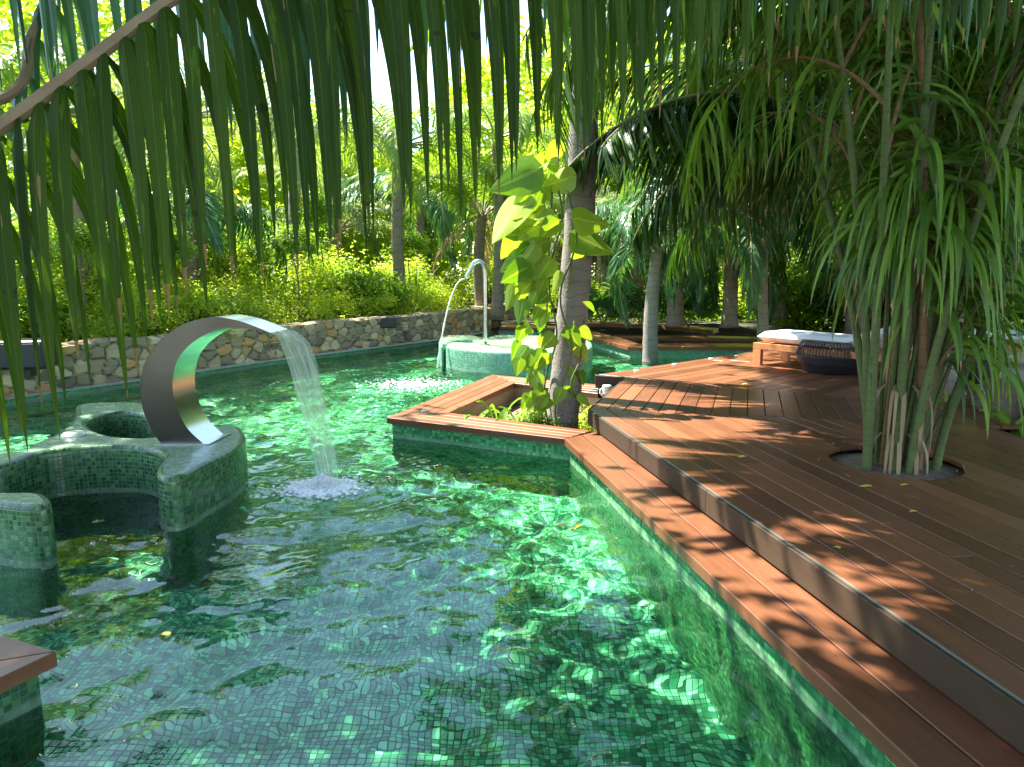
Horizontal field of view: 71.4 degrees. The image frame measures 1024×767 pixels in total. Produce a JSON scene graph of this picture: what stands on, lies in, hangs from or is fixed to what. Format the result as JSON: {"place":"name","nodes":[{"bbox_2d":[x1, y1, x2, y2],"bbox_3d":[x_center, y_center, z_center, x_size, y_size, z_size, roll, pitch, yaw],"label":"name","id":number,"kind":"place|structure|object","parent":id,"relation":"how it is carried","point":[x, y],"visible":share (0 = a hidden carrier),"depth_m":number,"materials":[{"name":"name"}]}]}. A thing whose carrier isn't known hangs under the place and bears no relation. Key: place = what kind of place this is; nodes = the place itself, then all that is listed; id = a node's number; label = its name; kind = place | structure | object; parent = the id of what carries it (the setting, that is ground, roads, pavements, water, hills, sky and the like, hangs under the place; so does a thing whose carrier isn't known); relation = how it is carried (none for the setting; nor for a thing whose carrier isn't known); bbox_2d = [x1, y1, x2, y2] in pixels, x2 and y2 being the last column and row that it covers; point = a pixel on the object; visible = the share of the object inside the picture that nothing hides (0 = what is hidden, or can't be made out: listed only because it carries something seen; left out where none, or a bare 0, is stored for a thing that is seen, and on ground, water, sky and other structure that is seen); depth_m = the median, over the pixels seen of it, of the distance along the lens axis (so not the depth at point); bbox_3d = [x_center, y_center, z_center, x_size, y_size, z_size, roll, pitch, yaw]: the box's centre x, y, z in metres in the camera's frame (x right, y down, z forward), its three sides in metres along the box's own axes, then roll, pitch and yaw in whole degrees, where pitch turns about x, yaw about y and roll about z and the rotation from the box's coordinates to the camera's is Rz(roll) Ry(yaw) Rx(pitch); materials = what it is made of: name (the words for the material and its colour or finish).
{"place":"outdoors","nodes":[
{"label":"outdoors","id":0,"kind":"place"},
{"bbox_2d":[106,275,744,336],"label":"garden bed","id":1,"kind":"object","parent":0,"point":[471,304],"depth_m":24.70,"materials":[{"name":"soil"}]},
{"bbox_2d":[7,144,53,272],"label":"sapling","id":2,"kind":"object","parent":1,"relation":"on","point":[48,173],"visible":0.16,"depth_m":12.21,"materials":[{"name":"green plant"}]},
{"bbox_2d":[18,281,110,341],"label":"shrub","id":3,"kind":"object","parent":1,"relation":"on","point":[66,322],"visible":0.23,"depth_m":10.83,"materials":[{"name":"green plant"}]},
{"bbox_2d":[16,250,146,328],"bbox_3d":[-7.778,-1.552,12.504,2.437,1.555,2.886,4,10,21],"label":"shrub","id":4,"kind":"object","parent":1,"relation":"on","point":[56,277],"visible":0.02,"depth_m":11.87,"materials":[{"name":"green plant"}]},
{"bbox_2d":[18,269,148,339],"bbox_3d":[-7.602,-1.290,11.872,2.613,1.253,2.865,6,11,32],"label":"shrub","id":5,"kind":"object","parent":1,"relation":"on","point":[60,283],"visible":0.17,"depth_m":11.64,"materials":[{"name":"green plant"}]},
{"bbox_2d":[48,216,124,333],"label":"sapling","id":6,"kind":"object","parent":1,"relation":"on","point":[84,240],"visible":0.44,"depth_m":11.06,"materials":[{"name":"green plant"}]},
{"bbox_2d":[62,307,151,339],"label":"shrub","id":7,"kind":"object","parent":1,"relation":"on","point":[97,327],"visible":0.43,"depth_m":11.09,"materials":[{"name":"green plant"}]},
{"bbox_2d":[0,34,215,331],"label":"palm tree","id":8,"kind":"object","parent":1,"relation":"on","point":[9,68],"visible":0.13,"depth_m":11.33,"materials":[{"name":"green plant"}]},
{"bbox_2d":[59,279,196,339],"bbox_3d":[-6.197,-1.234,11.685,2.086,1.186,2.117,-7,12,-37],"label":"shrub","id":9,"kind":"object","parent":1,"relation":"on","point":[137,310],"visible":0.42,"depth_m":11.52,"materials":[{"name":"green plant"}]},
{"bbox_2d":[10,194,247,285],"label":"palm tree","id":10,"kind":"object","parent":1,"relation":"on","point":[214,258],"visible":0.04,"depth_m":15.93,"materials":[{"name":"green plant"}]},
{"bbox_2d":[87,272,202,336],"bbox_3d":[-6.219,-1.316,12.170,2.030,1.194,1.788,2,9,12],"label":"shrub","id":11,"kind":"object","parent":1,"relation":"on","point":[173,319],"visible":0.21,"depth_m":11.95,"materials":[{"name":"green plant"}]},
{"bbox_2d":[126,222,198,305],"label":"sapling","id":12,"kind":"object","parent":1,"relation":"on","point":[177,251],"visible":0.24,"depth_m":12.37,"materials":[{"name":"green plant"}]},
{"bbox_2d":[106,215,219,318],"bbox_3d":[-8.248,-2.423,15.360,4.158,2.413,3.791,-7,11,-36],"label":"shrub","id":13,"kind":"object","parent":1,"relation":"on","point":[178,269],"visible":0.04,"depth_m":15.07,"materials":[{"name":"green plant"}]},
{"bbox_2d":[22,56,342,296],"bbox_3d":[-6.745,-3.826,14.360,6.220,5.575,4.882,5,11,29],"label":"palm tree","id":14,"kind":"object","parent":1,"relation":"on","point":[191,268],"visible":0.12,"depth_m":14.19,"materials":[{"name":"green plant"}]},
{"bbox_2d":[138,276,239,337],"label":"shrub","id":15,"kind":"object","parent":1,"relation":"on","point":[188,303],"visible":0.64,"depth_m":12.41,"materials":[{"name":"green plant"}]},
{"bbox_2d":[106,185,314,287],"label":"palm tree","id":16,"kind":"object","parent":1,"relation":"on","point":[214,231],"visible":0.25,"depth_m":14.78,"materials":[{"name":"green plant"}]},
{"bbox_2d":[162,233,274,294],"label":"shrub","id":17,"kind":"object","parent":1,"relation":"on","point":[243,251],"visible":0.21,"depth_m":16.53,"materials":[{"name":"green plant"}]},
{"bbox_2d":[180,286,261,330],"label":"shrub","id":18,"kind":"object","parent":1,"relation":"on","point":[230,305],"visible":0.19,"depth_m":12.99,"materials":[{"name":"green plant"}]},
{"bbox_2d":[178,266,276,313],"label":"shrub","id":19,"kind":"object","parent":1,"relation":"on","point":[221,290],"visible":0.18,"depth_m":14.47,"materials":[{"name":"green plant"}]},
{"bbox_2d":[0,304,476,342],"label":"ground cover","id":20,"kind":"object","parent":1,"relation":"on","point":[306,320],"visible":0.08,"depth_m":15.23,"materials":[{"name":"green plant"}]},
{"bbox_2d":[215,257,301,318],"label":"shrub","id":21,"kind":"object","parent":1,"relation":"on","point":[263,288],"visible":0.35,"depth_m":15.21,"materials":[{"name":"green plant"}]},
{"bbox_2d":[218,244,316,318],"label":"grass clump","id":22,"kind":"object","parent":1,"relation":"on","point":[259,287],"visible":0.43,"depth_m":14.80,"materials":[{"name":"green plant"}]},
{"bbox_2d":[222,282,313,333],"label":"shrub","id":23,"kind":"object","parent":1,"relation":"on","point":[271,314],"visible":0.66,"depth_m":13.65,"materials":[{"name":"green plant"}]},
{"bbox_2d":[209,204,355,316],"bbox_3d":[-6.141,-3.066,17.953,3.770,2.840,4.284,-8,13,-42],"label":"shrub","id":24,"kind":"object","parent":1,"relation":"on","point":[266,266],"visible":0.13,"depth_m":16.99,"materials":[{"name":"green plant"}]},
{"bbox_2d":[255,216,329,320],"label":"sapling","id":25,"kind":"object","parent":1,"relation":"on","point":[285,245],"visible":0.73,"depth_m":14.75,"materials":[{"name":"green plant"}]},
{"bbox_2d":[263,276,343,322],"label":"shrub","id":26,"kind":"object","parent":1,"relation":"on","point":[305,305],"visible":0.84,"depth_m":14.81,"materials":[{"name":"green plant"}]},
{"bbox_2d":[201,57,413,309],"bbox_3d":[-5.249,-4.520,16.731,5.756,6.186,5.522,6,11,33],"label":"palm tree","id":27,"kind":"object","parent":1,"relation":"on","point":[320,177],"visible":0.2,"depth_m":16.94,"materials":[{"name":"green plant"}]},
{"bbox_2d":[267,252,362,323],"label":"shrub","id":28,"kind":"object","parent":1,"relation":"on","point":[307,280],"visible":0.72,"depth_m":16.21,"materials":[{"name":"green plant"}]},
{"bbox_2d":[298,182,347,318],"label":"sapling","id":29,"kind":"object","parent":1,"relation":"on","point":[322,213],"visible":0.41,"depth_m":16.78,"materials":[{"name":"green plant"}]},
{"bbox_2d":[231,164,435,276],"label":"palm tree","id":30,"kind":"object","parent":1,"relation":"on","point":[355,215],"visible":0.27,"depth_m":24.50,"materials":[{"name":"green plant"}]},
{"bbox_2d":[304,288,362,319],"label":"shrub","id":31,"kind":"object","parent":1,"relation":"on","point":[337,299],"visible":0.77,"depth_m":15.77,"materials":[{"name":"green plant"}]},
{"bbox_2d":[314,237,389,275],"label":"shrub","id":32,"kind":"object","parent":1,"relation":"on","point":[339,269],"visible":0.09,"depth_m":20.45,"materials":[{"name":"green plant"}]},
{"bbox_2d":[313,256,409,318],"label":"shrub","id":33,"kind":"object","parent":1,"relation":"on","point":[350,275],"visible":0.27,"depth_m":17.09,"materials":[{"name":"green plant"}]},
{"bbox_2d":[340,279,418,316],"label":"shrub","id":34,"kind":"object","parent":1,"relation":"on","point":[382,302],"visible":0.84,"depth_m":16.35,"materials":[{"name":"green plant"}]},
{"bbox_2d":[346,267,418,316],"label":"shrub","id":35,"kind":"object","parent":1,"relation":"on","point":[395,286],"visible":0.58,"depth_m":16.86,"materials":[{"name":"green plant"}]},
{"bbox_2d":[294,94,519,314],"bbox_3d":[-2.924,-4.060,17.415,5.657,5.057,4.979,-7,12,-37],"label":"palm tree","id":36,"kind":"object","parent":1,"relation":"on","point":[384,125],"visible":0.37,"depth_m":17.23,"materials":[{"name":"green plant"}]},
{"bbox_2d":[382,220,434,290],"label":"sapling","id":37,"kind":"object","parent":1,"relation":"on","point":[415,241],"visible":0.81,"depth_m":17.75,"materials":[{"name":"green plant"}]},
{"bbox_2d":[366,247,451,294],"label":"shrub","id":38,"kind":"object","parent":1,"relation":"on","point":[419,273],"visible":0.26,"depth_m":19.64,"materials":[{"name":"green plant"}]},
{"bbox_2d":[325,168,493,285],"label":"palm tree","id":39,"kind":"object","parent":1,"relation":"on","point":[441,225],"visible":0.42,"depth_m":22.64,"materials":[{"name":"green plant"}]},
{"bbox_2d":[385,267,444,311],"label":"shrub","id":40,"kind":"object","parent":1,"relation":"on","point":[415,296],"visible":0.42,"depth_m":17.84,"materials":[{"name":"green plant"}]},
{"bbox_2d":[377,256,462,311],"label":"grass clump","id":41,"kind":"object","parent":1,"relation":"on","point":[416,277],"visible":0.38,"depth_m":18.27,"materials":[{"name":"green plant"}]},
{"bbox_2d":[409,280,475,311],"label":"shrub","id":42,"kind":"object","parent":1,"relation":"on","point":[448,297],"visible":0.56,"depth_m":18.55,"materials":[{"name":"green plant"}]},
{"bbox_2d":[374,160,565,306],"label":"palm tree","id":43,"kind":"object","parent":1,"relation":"on","point":[482,247],"visible":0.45,"depth_m":19.23,"materials":[{"name":"green plant"}]},
{"bbox_2d":[381,96,567,318],"bbox_3d":[-0.680,-4.275,17.916,5.164,5.323,5.643,0,9,0],"label":"palm tree","id":44,"kind":"object","parent":1,"relation":"on","point":[496,308],"visible":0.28,"depth_m":17.82,"materials":[{"name":"green plant"}]},
{"bbox_2d":[0,0,1011,297],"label":"thicket","id":45,"kind":"object","parent":1,"relation":"on","point":[106,26],"visible":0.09,"depth_m":27.04,"materials":[{"name":"green plant"}]},
{"bbox_2d":[472,161,630,295],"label":"palm tree","id":46,"kind":"object","parent":1,"relation":"on","point":[558,243],"visible":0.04,"depth_m":25.37,"materials":[{"name":"green plant"}]},
{"bbox_2d":[543,163,679,287],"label":"palm tree","id":47,"kind":"object","parent":1,"relation":"on","point":[602,270],"visible":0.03,"depth_m":23.59,"materials":[{"name":"green plant"}]},
{"bbox_2d":[550,181,724,317],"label":"palm tree","id":48,"kind":"object","parent":1,"relation":"on","point":[608,195],"visible":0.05,"depth_m":18.55,"materials":[{"name":"green plant"}]},
{"bbox_2d":[596,197,787,326],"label":"palm tree","id":49,"kind":"object","parent":1,"relation":"on","point":[675,317],"visible":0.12,"depth_m":15.99,"materials":[{"name":"green plant"}]},
{"bbox_2d":[528,300,1023,332],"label":"ground cover","id":50,"kind":"object","parent":1,"relation":"on","point":[808,326],"visible":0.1,"depth_m":18.28,"materials":[{"name":"green plant"}]},
{"bbox_2d":[775,177,1023,333],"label":"palm tree","id":51,"kind":"object","parent":1,"relation":"on","point":[847,327],"depth_m":14.43,"materials":[{"name":"green plant"}]},
{"bbox_2d":[0,323,863,766],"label":"pool water","id":52,"kind":"structure","parent":0,"point":[422,603],"depth_m":3.68,"materials":[{"name":"green liquid"}]},
{"bbox_2d":[257,472,375,501],"bbox_3d":[-1.574,0.798,5.860,0.884,0.136,0.760,3,10,17],"label":"splash","id":53,"kind":"object","parent":52,"relation":"on","point":[322,486],"visible":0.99,"depth_m":5.78,"materials":[{"name":"white liquid"}]},
{"bbox_2d":[356,376,469,392],"bbox_3d":[-1.531,0.003,11.041,2.122,0.038,1.710,-4,10,-21],"label":"foam","id":54,"kind":"object","parent":52,"relation":"on","point":[414,384],"visible":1,"depth_m":10.96,"materials":[{"name":"white"}]},
{"bbox_2d":[459,388,600,431],"bbox_3d":[0.556,0.528,8.521,2.434,0.514,2.845,3,10,19],"label":"planter box","id":55,"kind":"object","parent":52,"relation":"in","point":[495,401],"visible":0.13,"depth_m":9.29,"materials":[{"name":"paint"}]},
{"bbox_2d":[502,406,569,426],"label":"shrub","id":56,"kind":"object","parent":55,"relation":"in","point":[533,417],"visible":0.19,"depth_m":7.64,"materials":[{"name":"green plant"}]},
{"bbox_2d":[410,0,598,428],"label":"coconut palm","id":57,"kind":"object","parent":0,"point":[576,289],"visible":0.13,"depth_m":7.52,"materials":[{"name":"grey plant"}]},
{"bbox_2d":[489,139,613,428],"bbox_3d":[0.402,-0.832,7.394,1.263,3.273,0.472,0,9,0],"label":"pothos vine","id":58,"kind":"object","parent":57,"relation":"attached to","point":[527,223],"visible":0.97,"depth_m":7.26,"materials":[{"name":"green plant"}]},
{"bbox_2d":[0,0,1012,323],"label":"sky","id":59,"kind":"structure","parent":0,"point":[379,73],"materials":[{"name":"white"}]},
{"bbox_2d":[0,0,1022,467],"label":"coconut palm","id":60,"kind":"object","parent":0,"point":[328,40],"visible":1,"depth_m":1.61,"materials":[{"name":"green plant"}]},
{"bbox_2d":[501,318,721,322],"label":"ground","id":61,"kind":"structure","parent":0,"point":[530,320],"depth_m":20.36,"materials":[{"name":"green soil"}]},
{"bbox_2d":[562,203,752,361],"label":"palm tree","id":62,"kind":"object","parent":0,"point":[650,324],"visible":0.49,"depth_m":13.54,"materials":[{"name":"green plant"}]},
{"bbox_2d":[491,308,1022,431],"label":"ground","id":63,"kind":"structure","parent":0,"point":[750,325],"depth_m":18.52,"materials":[{"name":"brown soil"}]},
{"bbox_2d":[10,204,163,289],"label":"palm tree","id":64,"kind":"object","parent":63,"relation":"on","point":[55,257],"visible":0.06,"depth_m":12.20,"materials":[{"name":"green plant"}]},
{"bbox_2d":[7,101,284,230],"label":"tree","id":65,"kind":"object","parent":63,"relation":"on","point":[247,200],"visible":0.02,"depth_m":22.31,"materials":[{"name":"green plant"}]},
{"bbox_2d":[1,303,525,396],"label":"stone wall","id":66,"kind":"structure","parent":63,"relation":"on","point":[244,345],"depth_m":13.35,"materials":[{"name":"grey stone"}]},
{"bbox_2d":[0,338,57,377],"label":"garden speaker","id":67,"kind":"object","parent":66,"relation":"attached to","point":[29,366],"visible":0.6,"depth_m":9.08},
{"bbox_2d":[446,251,515,305],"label":"shrub","id":68,"kind":"object","parent":63,"relation":"on","point":[489,279],"visible":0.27,"depth_m":24.16,"materials":[{"name":"green plant"}]},
{"bbox_2d":[463,11,711,277],"bbox_3d":[3.348,-7.977,26.977,10.681,10.094,12.652,5,10,27],"label":"tree","id":69,"kind":"object","parent":63,"relation":"on","point":[529,96],"visible":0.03,"depth_m":23.92,"materials":[{"name":"green plant"}]},
{"bbox_2d":[588,278,643,326],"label":"fan palm","id":70,"kind":"object","parent":63,"relation":"on","point":[598,301],"visible":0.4,"depth_m":17.80,"materials":[{"name":"green plant"}]},
{"bbox_2d":[602,279,666,325],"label":"fan palm","id":71,"kind":"object","parent":63,"relation":"on","point":[641,304],"visible":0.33,"depth_m":18.22,"materials":[{"name":"green plant"}]},
{"bbox_2d":[615,283,721,327],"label":"fan palm","id":72,"kind":"object","parent":63,"relation":"on","point":[688,314],"visible":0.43,"depth_m":17.58,"materials":[{"name":"green plant"}]},
{"bbox_2d":[660,283,722,327],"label":"fan palm","id":73,"kind":"object","parent":63,"relation":"on","point":[707,302],"visible":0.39,"depth_m":17.54,"materials":[{"name":"green plant"}]},
{"bbox_2d":[600,37,848,341],"bbox_3d":[4.787,-3.478,13.124,7.604,5.675,6.707,0,9,0],"label":"palm tree","id":74,"kind":"object","parent":63,"relation":"on","point":[762,323],"visible":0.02,"depth_m":13.23,"materials":[{"name":"green plant"}]},
{"bbox_2d":[601,164,852,327],"bbox_3d":[4.662,-2.887,15.056,5.294,3.839,6.075,0,9,0],"label":"palm tree","id":75,"kind":"object","parent":63,"relation":"on","point":[732,274],"visible":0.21,"depth_m":14.16,"materials":[{"name":"green plant"}]},
{"bbox_2d":[626,156,859,319],"bbox_3d":[6.649,-3.796,17.070,7.861,4.662,7.340,8,12,40],"label":"palm tree","id":76,"kind":"object","parent":63,"relation":"on","point":[781,308],"visible":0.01,"depth_m":17.76,"materials":[{"name":"green plant"}]},
{"bbox_2d":[706,252,806,320],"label":"shrub","id":77,"kind":"object","parent":63,"relation":"on","point":[741,299],"visible":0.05,"depth_m":19.94,"materials":[{"name":"green plant"}]},
{"bbox_2d":[522,0,1023,479],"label":"cane palm","id":78,"kind":"object","parent":63,"relation":"on","point":[920,216],"visible":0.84,"depth_m":4.89,"materials":[{"name":"plant"}]},
{"bbox_2d":[557,1,1022,394],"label":"palm tree","id":79,"kind":"object","parent":63,"relation":"on","point":[614,147],"visible":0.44,"depth_m":7.60,"materials":[{"name":"green plant"}]},
{"bbox_2d":[770,259,843,327],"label":"shrub","id":80,"kind":"object","parent":63,"relation":"on","point":[795,303],"visible":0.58,"depth_m":17.54,"materials":[{"name":"green plant"}]},
{"bbox_2d":[805,256,936,332],"bbox_3d":[8.546,-2.281,16.811,3.048,2.141,3.142,5,11,28],"label":"shrub","id":81,"kind":"object","parent":63,"relation":"on","point":[840,320],"visible":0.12,"depth_m":16.54,"materials":[{"name":"green plant"}]},
{"bbox_2d":[718,1,1023,317],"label":"palm tree","id":82,"kind":"object","parent":63,"relation":"on","point":[823,220],"visible":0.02,"depth_m":11.93,"materials":[{"name":"green plant"}]},
{"bbox_2d":[970,378,1023,419],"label":"boulder","id":83,"kind":"object","parent":63,"relation":"on","point":[1005,405],"visible":0.28,"depth_m":6.88,"materials":[{"name":"stone"}]},
{"bbox_2d":[990,405,1023,437],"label":"leafy plant","id":84,"kind":"object","parent":63,"relation":"on","point":[1003,416],"visible":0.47,"depth_m":6.46,"materials":[{"name":"green plant"}]},
{"bbox_2d":[591,350,1023,699],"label":"timber deck","id":85,"kind":"structure","parent":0,"point":[938,555],"depth_m":4.59,"materials":[{"name":"brown wood"}]},
{"bbox_2d":[588,352,1023,753],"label":"deck step","id":86,"kind":"object","parent":85,"relation":"attached to","point":[991,704],"visible":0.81,"depth_m":3.13,"materials":[{"name":"brown wood"}]},
{"bbox_2d":[795,339,857,374],"bbox_3d":[4.341,-0.376,9.671,0.949,0.430,0.949,0,9,0],"label":"side table","id":87,"kind":"object","parent":85,"relation":"on","point":[825,364],"visible":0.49,"depth_m":9.36,"materials":[{"name":"black wicker"}]},
{"bbox_2d":[752,326,911,380],"bbox_3d":[4.418,-0.524,9.805,0.780,0.676,2.000,-7,12,-36],"label":"sun lounger","id":88,"kind":"object","parent":85,"relation":"on","point":[786,342],"visible":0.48,"depth_m":9.92,"materials":[{"name":"white fabric"}]},
{"bbox_2d":[879,342,1023,385],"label":"paving","id":89,"kind":"structure","parent":0,"point":[1021,369],"depth_m":10.32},
{"bbox_2d":[951,348,1000,383],"bbox_3d":[5.720,-0.224,8.829,0.606,0.400,0.606,0,9,0],"label":"side table","id":90,"kind":"object","parent":89,"relation":"on","point":[986,366],"visible":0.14,"depth_m":8.61,"materials":[{"name":"black wicker"}]},
{"label":"pool floor","id":91,"kind":"structure","parent":0,"visible":0},
{"bbox_2d":[0,635,56,724],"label":"corner bench","id":92,"kind":"object","parent":91,"relation":"on","point":[23,665],"visible":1,"depth_m":2.89,"materials":[{"name":"brown wood"}]},
{"bbox_2d":[0,402,247,569],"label":"spa wall","id":93,"kind":"structure","parent":91,"relation":"on","point":[115,449],"depth_m":5.51,"materials":[{"name":"green tile"}]},
{"bbox_2d":[140,314,285,444],"bbox_3d":[-2.398,-0.041,5.789,1.094,1.018,0.370,0,9,0],"label":"cascade spout","id":94,"kind":"object","parent":93,"relation":"on","point":[174,413],"visible":1,"depth_m":5.67,"materials":[{"name":"metal"}]},
{"bbox_2d":[5,331,493,405],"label":"pool wall","id":95,"kind":"structure","parent":91,"relation":"on","point":[197,373],"depth_m":12.40,"materials":[{"name":"tile"}]},
{"bbox_2d":[5,331,493,406],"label":"kerb","id":96,"kind":"structure","parent":95,"relation":"on","point":[138,385],"depth_m":12.51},
{"bbox_2d":[439,335,592,374],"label":"spa wall","id":97,"kind":"structure","parent":91,"relation":"on","point":[467,353],"depth_m":12.51,"materials":[{"name":"green tile"}]},
{"bbox_2d":[464,259,489,345],"bbox_3d":[-0.636,-1.462,12.862,0.463,1.547,0.180,0,9,0],"label":"pipe shower","id":98,"kind":"object","parent":97,"relation":"on","point":[473,264],"visible":1,"depth_m":12.79,"materials":[{"name":"metal"}]},
{"bbox_2d":[499,321,718,335],"bbox_3d":[2.549,-0.966,19.189,5.694,1.230,2.342,2,9,13],"label":"raised edge","id":99,"kind":"object","parent":91,"relation":"on","point":[693,329],"visible":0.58,"depth_m":18.70,"materials":[{"name":"brown wood"}]},
{"bbox_2d":[392,391,896,766],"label":"pool wall","id":100,"kind":"structure","parent":91,"relation":"on","point":[861,747],"depth_m":3.93,"materials":[{"name":"tile"}]},
{"bbox_2d":[387,375,598,444],"bbox_3d":[0.177,0.225,8.577,2.184,0.065,3.549,3,10,18],"label":"planter bench","id":101,"kind":"object","parent":100,"relation":"on","point":[442,411],"visible":0.83,"depth_m":7.52,"materials":[{"name":"brown wood"}]},
{"bbox_2d":[564,432,1023,766],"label":"pool coping","id":102,"kind":"object","parent":100,"relation":"on","point":[893,709],"visible":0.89,"depth_m":3.06,"materials":[{"name":"brown wood"}]},
{"bbox_2d":[586,330,756,357],"bbox_3d":[3.751,-0.519,16.601,4.150,1.180,4.645,0,9,0],"label":"coping","id":103,"kind":"object","parent":91,"relation":"on","point":[685,346],"visible":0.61,"depth_m":14.68,"materials":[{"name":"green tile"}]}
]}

